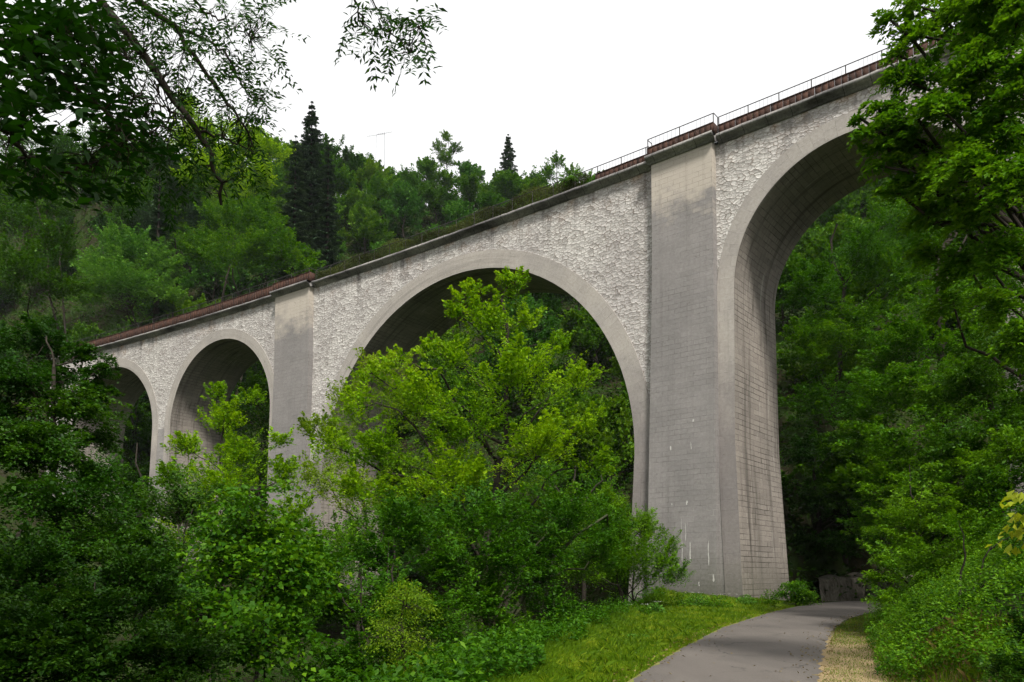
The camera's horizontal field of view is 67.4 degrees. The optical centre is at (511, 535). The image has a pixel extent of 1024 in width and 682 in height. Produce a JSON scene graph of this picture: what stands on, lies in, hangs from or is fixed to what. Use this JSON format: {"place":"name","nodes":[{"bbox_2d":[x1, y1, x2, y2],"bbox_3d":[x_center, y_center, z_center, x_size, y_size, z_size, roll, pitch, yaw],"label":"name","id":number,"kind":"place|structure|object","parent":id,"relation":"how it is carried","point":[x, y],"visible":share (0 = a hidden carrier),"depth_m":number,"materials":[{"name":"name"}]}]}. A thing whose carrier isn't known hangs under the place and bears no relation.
{"place":"outdoors","nodes":[
{"label":"outdoors","id":0,"kind":"place"},
{"bbox_2d":[0,0,959,205],"label":"sky","id":1,"kind":"structure","parent":0,"point":[589,81],"materials":[{"name":"white"}]},
{"bbox_2d":[0,187,1023,681],"bbox_3d":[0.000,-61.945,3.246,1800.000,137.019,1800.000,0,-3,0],"label":"ground","id":2,"kind":"structure","parent":0,"point":[826,563],"depth_m":70.75,"materials":[{"name":"green plant"}]},
{"bbox_2d":[7,195,74,238],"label":"tree","id":3,"kind":"object","parent":2,"relation":"on","point":[71,217],"visible":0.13,"depth_m":144.15,"materials":[{"name":"green plant"}]},
{"bbox_2d":[11,310,73,362],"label":"tree","id":4,"kind":"object","parent":2,"relation":"on","point":[38,315],"visible":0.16,"depth_m":122.91,"materials":[{"name":"green plant"}]},
{"bbox_2d":[15,238,78,299],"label":"tree","id":5,"kind":"object","parent":2,"relation":"on","point":[55,266],"visible":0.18,"depth_m":138.00,"materials":[{"name":"green plant"}]},
{"bbox_2d":[0,145,100,538],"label":"slope tree","id":6,"kind":"object","parent":2,"relation":"on","point":[17,261],"visible":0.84,"depth_m":59.99,"materials":[{"name":"green plant"}]},
{"bbox_2d":[61,319,110,342],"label":"tree","id":7,"kind":"object","parent":2,"relation":"on","point":[82,333],"visible":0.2,"depth_m":116.86,"materials":[{"name":"green plant"}]},
{"bbox_2d":[0,117,173,341],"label":"slope tree","id":8,"kind":"object","parent":2,"relation":"on","point":[66,142],"visible":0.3,"depth_m":111.94,"materials":[{"name":"green plant"}]},
{"bbox_2d":[0,313,199,670],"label":"beech","id":9,"kind":"object","parent":2,"relation":"on","point":[26,454],"visible":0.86,"depth_m":14.13,"materials":[{"name":"green plant"}]},
{"bbox_2d":[84,202,146,247],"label":"tree","id":10,"kind":"object","parent":2,"relation":"on","point":[102,217],"visible":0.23,"depth_m":131.92,"materials":[{"name":"green plant"}]},
{"bbox_2d":[32,410,210,637],"bbox_3d":[-25.397,-0.436,49.005,8.848,18.177,22.974,3,-4,-45],"label":"ravine tree","id":11,"kind":"object","parent":2,"relation":"on","point":[116,463],"visible":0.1,"depth_m":51.02,"materials":[{"name":"green plant"}]},
{"bbox_2d":[0,518,246,681],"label":"thicket bush","id":12,"kind":"object","parent":2,"relation":"on","point":[61,622],"visible":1,"depth_m":9.23,"materials":[{"name":"green plant"}]},
{"bbox_2d":[64,216,193,514],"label":"rounded tree","id":13,"kind":"object","parent":2,"relation":"on","point":[106,270],"visible":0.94,"depth_m":93.44,"materials":[{"name":"green plant"}]},
{"bbox_2d":[106,390,151,517],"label":"arch tree","id":14,"kind":"object","parent":2,"relation":"on","point":[145,431],"visible":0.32,"depth_m":93.56,"materials":[{"name":"green plant"}]},
{"bbox_2d":[117,290,177,331],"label":"tree","id":15,"kind":"object","parent":2,"relation":"on","point":[145,305],"visible":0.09,"depth_m":117.91,"materials":[{"name":"green plant"}]},
{"bbox_2d":[124,168,175,475],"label":"spruce","id":16,"kind":"object","parent":2,"relation":"on","point":[159,221],"visible":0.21,"depth_m":101.86,"materials":[{"name":"green plant"}]},
{"bbox_2d":[127,140,214,316],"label":"dark wood tree","id":17,"kind":"object","parent":2,"relation":"on","point":[145,215],"visible":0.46,"depth_m":106.87,"materials":[{"name":"green plant"}]},
{"bbox_2d":[142,203,228,272],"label":"tree","id":18,"kind":"object","parent":2,"relation":"on","point":[181,224],"visible":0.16,"depth_m":129.25,"materials":[{"name":"green plant"}]},
{"bbox_2d":[150,164,223,212],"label":"tree","id":19,"kind":"object","parent":2,"relation":"on","point":[215,199],"visible":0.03,"depth_m":139.20,"materials":[{"name":"green plant"}]},
{"bbox_2d":[162,293,220,315],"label":"tree","id":20,"kind":"object","parent":2,"relation":"on","point":[194,303],"visible":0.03,"depth_m":110.67,"materials":[{"name":"green plant"}]},
{"bbox_2d":[46,463,363,681],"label":"ravine bush","id":21,"kind":"object","parent":2,"relation":"on","point":[180,502],"visible":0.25,"depth_m":19.70,"materials":[{"name":"green plant"}]},
{"bbox_2d":[176,243,241,301],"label":"tree","id":22,"kind":"object","parent":2,"relation":"on","point":[188,280],"visible":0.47,"depth_m":125.66,"materials":[{"name":"green plant"}]},
{"bbox_2d":[0,0,448,232],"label":"ash tree","id":23,"kind":"object","parent":2,"relation":"on","point":[62,24],"visible":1,"depth_m":5.36,"materials":[{"name":"green plant"}]},
{"bbox_2d":[166,89,295,301],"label":"lime tree","id":24,"kind":"object","parent":2,"relation":"on","point":[267,145],"visible":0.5,"depth_m":105.10,"materials":[{"name":"green plant"}]},
{"bbox_2d":[143,380,325,681],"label":"slender tree","id":25,"kind":"object","parent":2,"relation":"on","point":[237,450],"visible":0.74,"depth_m":33.65,"materials":[{"name":"green plant"}]},
{"bbox_2d":[214,367,269,578],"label":"arch tree","id":26,"kind":"object","parent":2,"relation":"on","point":[252,380],"visible":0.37,"depth_m":81.40,"materials":[{"name":"green plant"}]},
{"bbox_2d":[122,475,366,681],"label":"hazel","id":27,"kind":"object","parent":2,"relation":"on","point":[219,545],"visible":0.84,"depth_m":12.07,"materials":[{"name":"green plant"}]},
{"bbox_2d":[172,192,326,465],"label":"spreading tree","id":28,"kind":"object","parent":2,"relation":"on","point":[256,234],"visible":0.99,"depth_m":96.57,"materials":[{"name":"green plant"}]},
{"bbox_2d":[220,234,280,297],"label":"tree","id":29,"kind":"object","parent":2,"relation":"on","point":[262,279],"visible":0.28,"depth_m":125.88,"materials":[{"name":"green plant"}]},
{"bbox_2d":[231,174,289,232],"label":"tree","id":30,"kind":"object","parent":2,"relation":"on","point":[281,187],"visible":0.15,"depth_m":137.49,"materials":[{"name":"green plant"}]},
{"bbox_2d":[271,135,315,280],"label":"spruce","id":31,"kind":"object","parent":2,"relation":"on","point":[295,210],"visible":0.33,"depth_m":116.43,"materials":[{"name":"green plant"}]},
{"bbox_2d":[278,101,343,281],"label":"spruce","id":32,"kind":"object","parent":2,"relation":"on","point":[311,143],"visible":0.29,"depth_m":120.21,"materials":[{"name":"green plant"}]},
{"bbox_2d":[247,510,380,681],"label":"ravine tree","id":33,"kind":"object","parent":2,"relation":"on","point":[334,515],"visible":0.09,"depth_m":43.99,"materials":[{"name":"green plant"}]},
{"bbox_2d":[308,140,346,279],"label":"spruce","id":34,"kind":"object","parent":2,"relation":"on","point":[329,226],"visible":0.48,"depth_m":118.42,"materials":[{"name":"green plant"}]},
{"bbox_2d":[305,149,358,197],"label":"tree","id":35,"kind":"object","parent":2,"relation":"on","point":[344,175],"visible":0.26,"depth_m":150.43,"materials":[{"name":"green plant"}]},
{"bbox_2d":[317,133,365,193],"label":"tree","id":36,"kind":"object","parent":2,"relation":"on","point":[352,161],"visible":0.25,"depth_m":159.63,"materials":[{"name":"green plant"}]},
{"bbox_2d":[33,584,663,681],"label":"undergrowth","id":37,"kind":"object","parent":2,"relation":"on","point":[473,659],"visible":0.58,"depth_m":11.41,"materials":[{"name":"green plant"}]},
{"bbox_2d":[284,347,423,664],"bbox_3d":[-7.757,-0.526,39.029,5.550,18.862,7.572,-3,-4,40],"label":"feathery tree","id":38,"kind":"object","parent":2,"relation":"on","point":[308,426],"visible":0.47,"depth_m":39.01,"materials":[{"name":"green plant"}]},
{"bbox_2d":[234,531,474,681],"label":"broad shrub","id":39,"kind":"object","parent":2,"relation":"on","point":[448,633],"visible":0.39,"depth_m":16.68,"materials":[{"name":"green plant"}]},
{"bbox_2d":[333,187,382,228],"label":"tree","id":40,"kind":"object","parent":2,"relation":"on","point":[352,196],"visible":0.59,"depth_m":147.55,"materials":[{"name":"green plant"}]},
{"bbox_2d":[338,199,396,256],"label":"tree","id":41,"kind":"object","parent":2,"relation":"on","point":[366,221],"visible":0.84,"depth_m":139.20,"materials":[{"name":"green plant"}]},
{"bbox_2d":[353,158,393,191],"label":"tree","id":42,"kind":"object","parent":2,"relation":"on","point":[370,168],"visible":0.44,"depth_m":158.63,"materials":[{"name":"green plant"}]},
{"bbox_2d":[360,170,403,215],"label":"tree","id":43,"kind":"object","parent":2,"relation":"on","point":[378,187],"visible":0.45,"depth_m":154.13,"materials":[{"name":"green plant"}]},
{"bbox_2d":[375,180,428,237],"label":"tree","id":44,"kind":"object","parent":2,"relation":"on","point":[405,194],"visible":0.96,"depth_m":145.24,"materials":[{"name":"green plant"}]},
{"bbox_2d":[359,576,449,676],"bbox_3d":[-2.040,2.284,14.975,2.078,2.982,2.153,0,-3,0],"label":"fern bush","id":45,"kind":"object","parent":2,"relation":"on","point":[406,606],"visible":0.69,"depth_m":14.83,"materials":[{"name":"green plant"}]},
{"bbox_2d":[378,450,436,495],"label":"tree","id":46,"kind":"object","parent":2,"relation":"on","point":[413,470],"visible":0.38,"depth_m":83.47,"materials":[{"name":"green plant"}]},
{"bbox_2d":[386,163,432,202],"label":"tree","id":47,"kind":"object","parent":2,"relation":"on","point":[413,178],"visible":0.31,"depth_m":160.91,"materials":[{"name":"green plant"}]},
{"bbox_2d":[318,492,535,664],"bbox_3d":[-2.397,2.294,23.665,10.154,7.906,5.145,-3,-4,42],"label":"ravine bush","id":48,"kind":"object","parent":2,"relation":"on","point":[341,539],"visible":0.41,"depth_m":24.77,"materials":[{"name":"green plant"}]},
{"bbox_2d":[403,351,452,422],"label":"tree","id":49,"kind":"object","parent":2,"relation":"on","point":[434,363],"visible":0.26,"depth_m":94.38,"materials":[{"name":"green plant"}]},
{"bbox_2d":[388,488,481,598],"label":"tree","id":50,"kind":"object","parent":2,"relation":"on","point":[410,565],"visible":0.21,"depth_m":71.76,"materials":[{"name":"green plant"}]},
{"bbox_2d":[413,156,456,207],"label":"tree","id":51,"kind":"object","parent":2,"relation":"on","point":[428,166],"visible":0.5,"depth_m":167.98,"materials":[{"name":"green plant"}]},
{"bbox_2d":[409,180,462,224],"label":"tree","id":52,"kind":"object","parent":2,"relation":"on","point":[435,202],"visible":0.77,"depth_m":152.97,"materials":[{"name":"green plant"}]},
{"bbox_2d":[430,129,463,170],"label":"skyline tree","id":53,"kind":"object","parent":2,"relation":"on","point":[438,146],"visible":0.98,"depth_m":180.66,"materials":[{"name":"green plant"}]},
{"bbox_2d":[427,324,471,375],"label":"tree","id":54,"kind":"object","parent":2,"relation":"on","point":[449,334],"visible":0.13,"depth_m":102.50,"materials":[{"name":"green plant"}]},
{"bbox_2d":[429,197,477,229],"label":"tree","id":55,"kind":"object","parent":2,"relation":"on","point":[456,209],"visible":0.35,"depth_m":139.10,"materials":[{"name":"green plant"}]},
{"bbox_2d":[307,265,617,633],"bbox_3d":[-1.798,-2.511,28.058,11.560,15.836,5.320,0,-3,0],"label":"broadleaf tree","id":56,"kind":"object","parent":2,"relation":"on","point":[514,360],"visible":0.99,"depth_m":28.01,"materials":[{"name":"green plant"}]},
{"bbox_2d":[447,159,485,196],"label":"tree","id":57,"kind":"object","parent":2,"relation":"on","point":[467,167],"visible":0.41,"depth_m":168.27,"materials":[{"name":"green plant"}]},
{"bbox_2d":[422,363,519,443],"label":"tree","id":58,"kind":"object","parent":2,"relation":"on","point":[453,378],"visible":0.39,"depth_m":89.77,"materials":[{"name":"green plant"}]},
{"bbox_2d":[453,173,490,211],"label":"tree","id":59,"kind":"object","parent":2,"relation":"on","point":[471,188],"visible":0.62,"depth_m":159.02,"materials":[{"name":"green plant"}]},
{"bbox_2d":[441,455,509,500],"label":"tree","id":60,"kind":"object","parent":2,"relation":"on","point":[488,481],"visible":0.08,"depth_m":79.28,"materials":[{"name":"green plant"}]},
{"bbox_2d":[342,468,641,637],"bbox_3d":[0.250,1.201,23.442,4.784,6.669,11.544,-2,-4,32],"label":"dark tree","id":61,"kind":"object","parent":2,"relation":"on","point":[488,514],"visible":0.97,"depth_m":21.77,"materials":[{"name":"green plant"}]},
{"bbox_2d":[0,168,992,635],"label":"undergrowth","id":62,"kind":"object","parent":2,"relation":"on","point":[606,378],"visible":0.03,"depth_m":88.44,"materials":[{"name":"green plant"}]},
{"bbox_2d":[476,191,516,221],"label":"tree","id":63,"kind":"object","parent":2,"relation":"on","point":[487,200],"visible":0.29,"depth_m":147.96,"materials":[{"name":"green plant"}]},
{"bbox_2d":[477,167,524,210],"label":"tree","id":64,"kind":"object","parent":2,"relation":"on","point":[503,180],"visible":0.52,"depth_m":159.78,"materials":[{"name":"green plant"}]},
{"bbox_2d":[499,134,517,172],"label":"spruce","id":65,"kind":"object","parent":2,"relation":"on","point":[508,153],"visible":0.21,"depth_m":174.30,"materials":[{"name":"green plant"}]},
{"bbox_2d":[468,293,563,371],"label":"tree","id":66,"kind":"object","parent":2,"relation":"on","point":[530,301],"visible":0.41,"depth_m":97.27,"materials":[{"name":"green plant"}]},
{"bbox_2d":[487,342,567,415],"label":"tree","id":67,"kind":"object","parent":2,"relation":"on","point":[554,367],"visible":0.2,"depth_m":88.15,"materials":[{"name":"green plant"}]},
{"bbox_2d":[497,293,562,339],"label":"tree","id":68,"kind":"object","parent":2,"relation":"on","point":[549,303],"visible":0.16,"depth_m":106.73,"materials":[{"name":"green plant"}]},
{"bbox_2d":[488,491,579,559],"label":"tree","id":69,"kind":"object","parent":2,"relation":"on","point":[536,503],"visible":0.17,"depth_m":67.37,"materials":[{"name":"green plant"}]},
{"bbox_2d":[46,21,1023,602],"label":"railway viaduct","id":70,"kind":"object","parent":2,"relation":"on","point":[664,263],"visible":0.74,"depth_m":46.61,"materials":[{"name":"grey stone"}]},
{"bbox_2d":[315,172,590,279],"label":"weeds","id":71,"kind":"object","parent":70,"relation":"on","point":[459,226],"visible":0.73,"depth_m":56.68,"materials":[{"name":"green plant"}]},
{"bbox_2d":[501,383,625,476],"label":"tree","id":72,"kind":"object","parent":2,"relation":"on","point":[578,396],"visible":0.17,"depth_m":78.61,"materials":[{"name":"green plant"}]},
{"bbox_2d":[501,444,626,612],"bbox_3d":[3.693,0.225,44.148,6.410,11.988,9.719,2,-3,-29],"label":"ravine tree","id":73,"kind":"object","parent":2,"relation":"on","point":[571,489],"visible":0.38,"depth_m":45.15,"materials":[{"name":"green plant"}]},
{"bbox_2d":[532,149,599,186],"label":"edge tree","id":74,"kind":"object","parent":2,"relation":"on","point":[547,172],"visible":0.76,"depth_m":153.48,"materials":[{"name":"green plant"}]},
{"bbox_2d":[557,305,614,385],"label":"tree","id":75,"kind":"object","parent":2,"relation":"on","point":[593,339],"visible":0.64,"depth_m":96.50,"materials":[{"name":"green plant"}]},
{"bbox_2d":[556,394,634,501],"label":"tree","id":76,"kind":"object","parent":2,"relation":"on","point":[610,432],"visible":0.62,"depth_m":72.59,"materials":[{"name":"green plant"}]},
{"bbox_2d":[553,482,681,602],"bbox_3d":[4.851,0.795,35.868,7.371,6.703,3.992,2,-4,-38],"label":"dogwood bush","id":77,"kind":"object","parent":2,"relation":"on","point":[647,534],"visible":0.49,"depth_m":36.09,"materials":[{"name":"green plant"}]},
{"bbox_2d":[563,488,693,604],"bbox_3d":[5.568,0.883,36.937,7.639,6.382,3.755,1,-3,-25],"label":"willow","id":78,"kind":"object","parent":2,"relation":"on","point":[681,569],"visible":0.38,"depth_m":37.04,"materials":[{"name":"green plant"}]},
{"bbox_2d":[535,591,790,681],"bbox_3d":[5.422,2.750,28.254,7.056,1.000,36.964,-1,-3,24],"label":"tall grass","id":79,"kind":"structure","parent":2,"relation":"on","point":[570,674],"depth_m":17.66,"materials":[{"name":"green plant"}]},
{"bbox_2d":[780,463,799,493],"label":"tree","id":80,"kind":"object","parent":2,"relation":"on","point":[785,478],"depth_m":55.62,"materials":[{"name":"green plant"}]},
{"bbox_2d":[775,256,817,333],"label":"tree","id":81,"kind":"object","parent":2,"relation":"on","point":[790,266],"visible":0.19,"depth_m":70.76,"materials":[{"name":"green plant"}]},
{"bbox_2d":[770,579,824,605],"bbox_3d":[15.900,3.500,42.843,3.164,2.190,2.222,0,-3,0],"label":"mossy bush","id":82,"kind":"object","parent":2,"relation":"on","point":[803,595],"visible":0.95,"depth_m":42.60,"materials":[{"name":"green plant"}]},
{"bbox_2d":[776,321,881,386],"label":"tree","id":83,"kind":"object","parent":2,"relation":"on","point":[791,368],"visible":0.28,"depth_m":63.10,"materials":[{"name":"green plant"}]},
{"bbox_2d":[796,209,874,270],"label":"tree","id":84,"kind":"object","parent":2,"relation":"on","point":[811,246],"visible":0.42,"depth_m":82.40,"materials":[{"name":"green plant"}]},
{"bbox_2d":[803,189,869,235],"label":"tree","id":85,"kind":"object","parent":2,"relation":"on","point":[849,204],"visible":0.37,"depth_m":107.11,"materials":[{"name":"green plant"}]},
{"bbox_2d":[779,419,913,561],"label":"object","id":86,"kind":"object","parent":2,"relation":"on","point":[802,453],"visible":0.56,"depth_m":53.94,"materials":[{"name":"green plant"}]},
{"bbox_2d":[781,431,911,564],"bbox_3d":[25.699,-2.807,57.630,11.122,10.023,9.875,1,-3,-18],"label":"tree","id":87,"kind":"object","parent":2,"relation":"on","point":[841,473],"visible":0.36,"depth_m":55.36,"materials":[{"name":"green plant"}]},
{"bbox_2d":[809,572,915,601],"bbox_3d":[31.699,3.820,56.584,25.562,2.293,5.244,1,-3,-17],"label":"rock face","id":88,"kind":"object","parent":2,"relation":"on","point":[833,592],"visible":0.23,"depth_m":53.21},
{"bbox_2d":[800,231,925,358],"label":"tree","id":89,"kind":"object","parent":2,"relation":"on","point":[863,289],"visible":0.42,"depth_m":65.54,"materials":[{"name":"green plant"}]},
{"bbox_2d":[775,179,961,432],"bbox_3d":[27.605,-16.574,59.068,16.567,23.400,10.397,0,-3,0],"label":"arch tree","id":90,"kind":"object","parent":2,"relation":"on","point":[813,391],"visible":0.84,"depth_m":58.01,"materials":[{"name":"green plant"}]},
{"bbox_2d":[855,177,888,218],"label":"tree","id":91,"kind":"object","parent":2,"relation":"on","point":[867,190],"visible":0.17,"depth_m":126.67,"materials":[{"name":"green plant"}]},
{"bbox_2d":[823,598,1022,681],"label":"grass","id":92,"kind":"structure","parent":2,"relation":"on","point":[969,672],"depth_m":12.32,"materials":[{"name":"green plant"}]},
{"bbox_2d":[823,160,1023,560],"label":"tree","id":93,"kind":"object","parent":2,"relation":"on","point":[913,329],"visible":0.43,"depth_m":29.54,"materials":[{"name":"green plant"}]},
{"bbox_2d":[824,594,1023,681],"bbox_3d":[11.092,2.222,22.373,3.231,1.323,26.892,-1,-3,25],"label":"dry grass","id":94,"kind":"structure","parent":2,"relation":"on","point":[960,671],"depth_m":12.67,"materials":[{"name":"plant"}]},
{"bbox_2d":[846,0,1023,384],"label":"overhanging beech","id":95,"kind":"object","parent":2,"relation":"on","point":[978,156],"visible":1,"depth_m":11.79,"materials":[{"name":"green plant"}]},
{"bbox_2d":[855,424,1023,615],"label":"bramble bush","id":96,"kind":"object","parent":2,"relation":"on","point":[942,475],"visible":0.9,"depth_m":21.42,"materials":[{"name":"green plant"}]},
{"bbox_2d":[862,501,1023,681],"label":"undergrowth","id":97,"kind":"object","parent":2,"relation":"on","point":[988,641],"visible":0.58,"depth_m":12.81,"materials":[{"name":"green plant"}]},
{"bbox_2d":[881,470,1004,555],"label":"tree","id":98,"kind":"object","parent":2,"relation":"on","point":[935,536],"visible":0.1,"depth_m":50.81,"materials":[{"name":"green plant"}]},
{"bbox_2d":[914,271,1004,341],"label":"tree","id":99,"kind":"object","parent":2,"relation":"on","point":[953,321],"visible":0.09,"depth_m":65.71,"materials":[{"name":"green plant"}]},
{"bbox_2d":[913,314,1023,532],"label":"dark bank tree","id":100,"kind":"object","parent":2,"relation":"on","point":[968,381],"visible":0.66,"depth_m":23.29,"materials":[{"name":"green plant"}]},
{"bbox_2d":[973,601,1023,681],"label":"corner bush","id":101,"kind":"object","parent":2,"relation":"on","point":[1009,666],"visible":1,"depth_m":8.43,"materials":[{"name":"green plant"}]},
{"bbox_2d":[985,490,1023,555],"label":"yellow shrub","id":102,"kind":"object","parent":2,"relation":"on","point":[1018,533],"visible":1,"depth_m":6.07,"materials":[{"name":"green plant"}]},
{"bbox_2d":[469,585,802,681],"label":"grass","id":103,"kind":"structure","parent":0,"point":[560,649],"depth_m":20.32,"materials":[{"name":"green plant"}]},
{"bbox_2d":[633,600,890,681],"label":"road","id":104,"kind":"structure","parent":0,"point":[736,652],"depth_m":16.86,"materials":[{"name":"grey asphalt"}]},
{"bbox_2d":[611,604,871,681],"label":"fallen leaves","id":105,"kind":"object","parent":104,"relation":"on","point":[754,665],"visible":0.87,"depth_m":16.43,"materials":[{"name":"brown plant"}]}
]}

